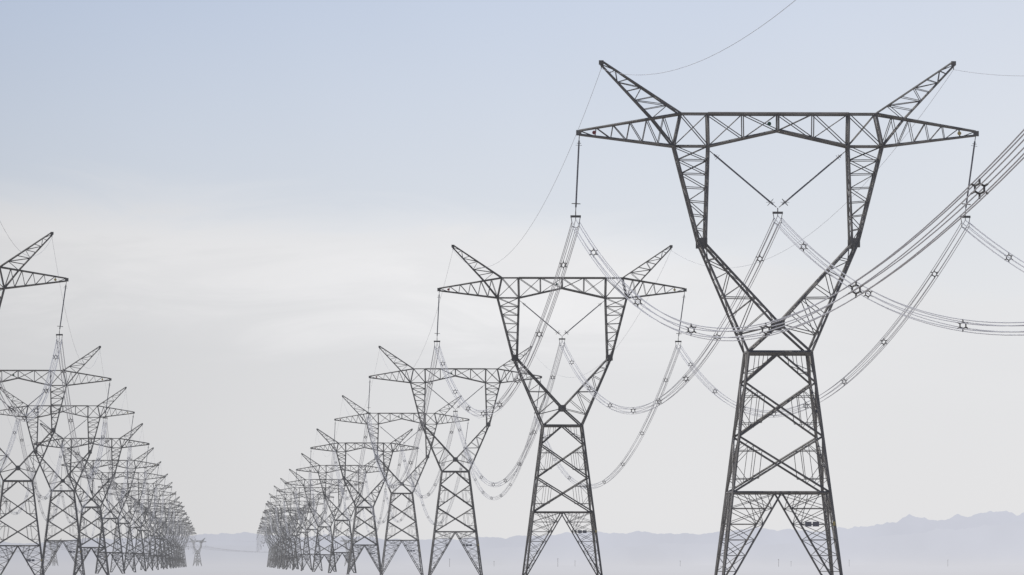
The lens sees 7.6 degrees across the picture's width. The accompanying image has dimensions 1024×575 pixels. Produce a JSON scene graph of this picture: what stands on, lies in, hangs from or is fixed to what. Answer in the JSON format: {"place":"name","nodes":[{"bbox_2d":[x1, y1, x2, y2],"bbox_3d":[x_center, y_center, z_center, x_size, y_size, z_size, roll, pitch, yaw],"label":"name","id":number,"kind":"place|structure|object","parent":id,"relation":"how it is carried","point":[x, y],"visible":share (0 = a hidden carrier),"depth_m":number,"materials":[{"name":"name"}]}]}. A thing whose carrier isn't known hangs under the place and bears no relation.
{"place":"outdoors","nodes":[
{"label":"outdoors","id":0,"kind":"place"},
{"bbox_2d":[0,521,1023,564],"bbox_3d":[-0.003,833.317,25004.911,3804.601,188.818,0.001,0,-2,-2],"label":"mountain range","id":1,"kind":"structure","parent":0,"point":[984,544],"depth_m":25026.34,"materials":[{"name":"grey stone"}]},
{"bbox_2d":[0,565,1023,574],"bbox_3d":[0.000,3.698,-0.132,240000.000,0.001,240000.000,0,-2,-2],"label":"desert ground","id":2,"kind":"structure","parent":0,"point":[610,570],"depth_m":4531.35,"materials":[{"name":"grey sand"}]},
{"bbox_2d":[0,232,68,342],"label":"pylon","id":3,"kind":"object","parent":2,"relation":"on","point":[51,234],"visible":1,"depth_m":1121.50,"materials":[{"name":"metal"}]},
{"bbox_2d":[46,538,61,565],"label":"pylon","id":4,"kind":"object","parent":2,"relation":"on","point":[54,552],"visible":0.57,"depth_m":14369.55,"materials":[{"name":"metal"}]},
{"bbox_2d":[0,346,111,574],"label":"pylon","id":5,"kind":"object","parent":2,"relation":"on","point":[53,430],"visible":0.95,"depth_m":1599.19,"materials":[{"name":"metal"}]},
{"bbox_2d":[0,387,134,574],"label":"pylon","id":6,"kind":"object","parent":2,"relation":"on","point":[89,453],"visible":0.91,"depth_m":2078.74,"materials":[{"name":"metal"}]},
{"bbox_2d":[33,423,149,574],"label":"pylon","id":7,"kind":"object","parent":2,"relation":"on","point":[100,514],"visible":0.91,"depth_m":2570.84,"materials":[{"name":"metal"}]},
{"bbox_2d":[60,447,158,573],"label":"pylon","id":8,"kind":"object","parent":2,"relation":"on","point":[119,535],"visible":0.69,"depth_m":3044.80,"materials":[{"name":"metal"}]},
{"bbox_2d":[79,461,165,571],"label":"pylon","id":9,"kind":"object","parent":2,"relation":"on","point":[129,511],"visible":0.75,"depth_m":3486.90,"materials":[{"name":"metal"}]},
{"bbox_2d":[98,474,171,570],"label":"pylon","id":10,"kind":"object","parent":2,"relation":"on","point":[141,541],"visible":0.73,"depth_m":4018.21,"materials":[{"name":"metal"}]},
{"bbox_2d":[109,482,175,570],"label":"pylon","id":11,"kind":"object","parent":2,"relation":"on","point":[147,546],"visible":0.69,"depth_m":4470.02,"materials":[{"name":"metal"}]},
{"bbox_2d":[119,492,179,569],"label":"pylon","id":12,"kind":"object","parent":2,"relation":"on","point":[154,560],"visible":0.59,"depth_m":4961.98,"materials":[{"name":"metal"}]},
{"bbox_2d":[127,496,182,568],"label":"pylon","id":13,"kind":"object","parent":2,"relation":"on","point":[159,538],"visible":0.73,"depth_m":5469.88,"materials":[{"name":"metal"}]},
{"bbox_2d":[134,502,184,568],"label":"pylon","id":14,"kind":"object","parent":2,"relation":"on","point":[172,511],"visible":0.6,"depth_m":5907.90,"materials":[{"name":"metal"}]},
{"bbox_2d":[140,506,186,568],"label":"pylon","id":15,"kind":"object","parent":2,"relation":"on","point":[167,555],"visible":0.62,"depth_m":6411.47,"materials":[{"name":"metal"}]},
{"bbox_2d":[146,512,188,567],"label":"pylon","id":16,"kind":"object","parent":2,"relation":"on","point":[171,558],"visible":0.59,"depth_m":6909.16,"materials":[{"name":"metal"}]},
{"bbox_2d":[0,1,1023,552],"bbox_3d":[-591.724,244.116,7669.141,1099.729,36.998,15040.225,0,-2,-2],"label":"power lines","id":17,"kind":"object","parent":16,"relation":"attached to","point":[982,193],"visible":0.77,"depth_m":904.85,"materials":[{"name":"silver metal"}]},
{"bbox_2d":[151,516,190,567],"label":"pylon","id":18,"kind":"object","parent":2,"relation":"on","point":[172,545],"visible":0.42,"depth_m":7411.30,"materials":[{"name":"metal"}]},
{"bbox_2d":[153,517,191,567],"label":"pylon","id":19,"kind":"object","parent":2,"relation":"on","point":[175,542],"visible":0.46,"depth_m":7846.45,"materials":[{"name":"metal"}]},
{"bbox_2d":[156,520,192,567],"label":"pylon","id":20,"kind":"object","parent":2,"relation":"on","point":[177,542],"visible":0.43,"depth_m":8307.33,"materials":[{"name":"metal"}]},
{"bbox_2d":[166,522,193,566],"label":"pylon","id":21,"kind":"object","parent":2,"relation":"on","point":[180,544],"visible":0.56,"depth_m":8778.72,"materials":[{"name":"metal"}]},
{"bbox_2d":[166,525,194,566],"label":"pylon","id":22,"kind":"object","parent":2,"relation":"on","point":[182,545],"visible":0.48,"depth_m":9319.43,"materials":[{"name":"metal"}]},
{"bbox_2d":[165,527,195,566],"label":"pylon","id":23,"kind":"object","parent":2,"relation":"on","point":[184,546],"visible":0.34,"depth_m":9809.59,"materials":[{"name":"metal"}]},
{"bbox_2d":[167,528,196,566],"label":"pylon","id":24,"kind":"object","parent":2,"relation":"on","point":[185,546],"visible":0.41,"depth_m":10275.39,"materials":[{"name":"metal"}]},
{"bbox_2d":[188,538,205,565],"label":"pylon","id":25,"kind":"object","parent":2,"relation":"on","point":[197,551],"visible":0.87,"depth_m":13979.57,"materials":[{"name":"metal"}]},
{"bbox_2d":[257,527,277,566],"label":"pylon","id":26,"kind":"object","parent":2,"relation":"on","point":[268,547],"visible":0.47,"depth_m":10017.24,"materials":[{"name":"metal"}]},
{"bbox_2d":[257,525,278,565],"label":"pylon","id":27,"kind":"object","parent":2,"relation":"on","point":[270,547],"visible":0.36,"depth_m":9540.19,"materials":[{"name":"metal"}]},
{"bbox_2d":[257,527,285,566],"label":"pylon","id":28,"kind":"object","parent":2,"relation":"on","point":[270,545],"visible":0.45,"depth_m":9040.85,"materials":[{"name":"metal"}]},
{"bbox_2d":[258,522,290,567],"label":"pylon","id":29,"kind":"object","parent":2,"relation":"on","point":[271,544],"visible":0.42,"depth_m":8612.01,"materials":[{"name":"metal"}]},
{"bbox_2d":[258,521,293,567],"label":"pylon","id":30,"kind":"object","parent":2,"relation":"on","point":[274,542],"visible":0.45,"depth_m":8135.48,"materials":[{"name":"metal"}]},
{"bbox_2d":[260,511,298,567],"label":"pylon","id":31,"kind":"object","parent":2,"relation":"on","point":[276,537],"visible":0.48,"depth_m":7134.18,"materials":[{"name":"metal"}]},
{"bbox_2d":[260,516,298,567],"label":"pylon","id":32,"kind":"object","parent":2,"relation":"on","point":[273,536],"visible":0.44,"depth_m":7617.23,"materials":[{"name":"metal"}]},
{"bbox_2d":[261,512,305,568],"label":"pylon","id":33,"kind":"object","parent":2,"relation":"on","point":[272,519],"visible":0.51,"depth_m":6607.94,"materials":[{"name":"metal"}]},
{"bbox_2d":[262,503,310,568],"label":"pylon","id":34,"kind":"object","parent":2,"relation":"on","point":[284,539],"visible":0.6,"depth_m":6146.10,"materials":[{"name":"metal"}]},
{"bbox_2d":[263,501,316,568],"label":"pylon","id":35,"kind":"object","parent":2,"relation":"on","point":[285,556],"visible":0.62,"depth_m":5631.34,"materials":[{"name":"metal"}]},
{"bbox_2d":[265,493,323,569],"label":"pylon","id":36,"kind":"object","parent":2,"relation":"on","point":[290,549],"visible":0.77,"depth_m":5142.36,"materials":[{"name":"metal"}]},
{"bbox_2d":[269,486,333,569],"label":"pylon","id":37,"kind":"object","parent":2,"relation":"on","point":[297,555],"visible":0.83,"depth_m":4657.88,"materials":[{"name":"metal"}]},
{"bbox_2d":[275,478,346,570],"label":"pylon","id":38,"kind":"object","parent":2,"relation":"on","point":[305,537],"visible":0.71,"depth_m":4209.76,"materials":[{"name":"metal"}]},
{"bbox_2d":[283,469,363,571],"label":"pylon","id":39,"kind":"object","parent":2,"relation":"on","point":[318,534],"visible":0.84,"depth_m":3732.66,"materials":[{"name":"metal"}]},
{"bbox_2d":[295,453,387,572],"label":"pylon","id":40,"kind":"object","parent":2,"relation":"on","point":[334,528],"visible":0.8,"depth_m":3220.17,"materials":[{"name":"metal"}]},
{"bbox_2d":[341,537,356,565],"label":"pylon","id":41,"kind":"object","parent":2,"relation":"on","point":[345,541],"visible":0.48,"depth_m":13588.35,"materials":[{"name":"metal"}]},
{"bbox_2d":[309,429,418,574],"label":"pylon","id":42,"kind":"object","parent":2,"relation":"on","point":[350,559],"visible":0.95,"depth_m":2748.18,"materials":[{"name":"metal"}]},
{"bbox_2d":[332,395,468,574],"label":"pylon","id":43,"kind":"object","parent":2,"relation":"on","point":[407,515],"visible":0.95,"depth_m":2207.14,"materials":[{"name":"metal"}]},
{"bbox_2d":[366,346,541,574],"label":"pylon","id":44,"kind":"object","parent":2,"relation":"on","point":[487,426],"visible":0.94,"depth_m":1720.83,"materials":[{"name":"metal"}]},
{"bbox_2d":[434,245,686,574],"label":"pylon","id":45,"kind":"object","parent":2,"relation":"on","point":[562,408],"visible":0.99,"depth_m":1195.74,"materials":[{"name":"metal"}]},
{"bbox_2d":[570,60,978,574],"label":"pylon","id":46,"kind":"object","parent":2,"relation":"on","point":[815,407],"visible":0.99,"depth_m":739.47,"materials":[{"name":"metal"}]},
{"bbox_2d":[0,511,1023,549],"bbox_3d":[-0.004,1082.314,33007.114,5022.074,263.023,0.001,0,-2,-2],"label":"mountain range","id":47,"kind":"structure","parent":0,"point":[909,524],"depth_m":33029.56,"materials":[{"name":"grey stone"}]},
{"bbox_2d":[0,0,1023,543],"label":"sky","id":48,"kind":"structure","parent":0,"point":[243,202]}
]}

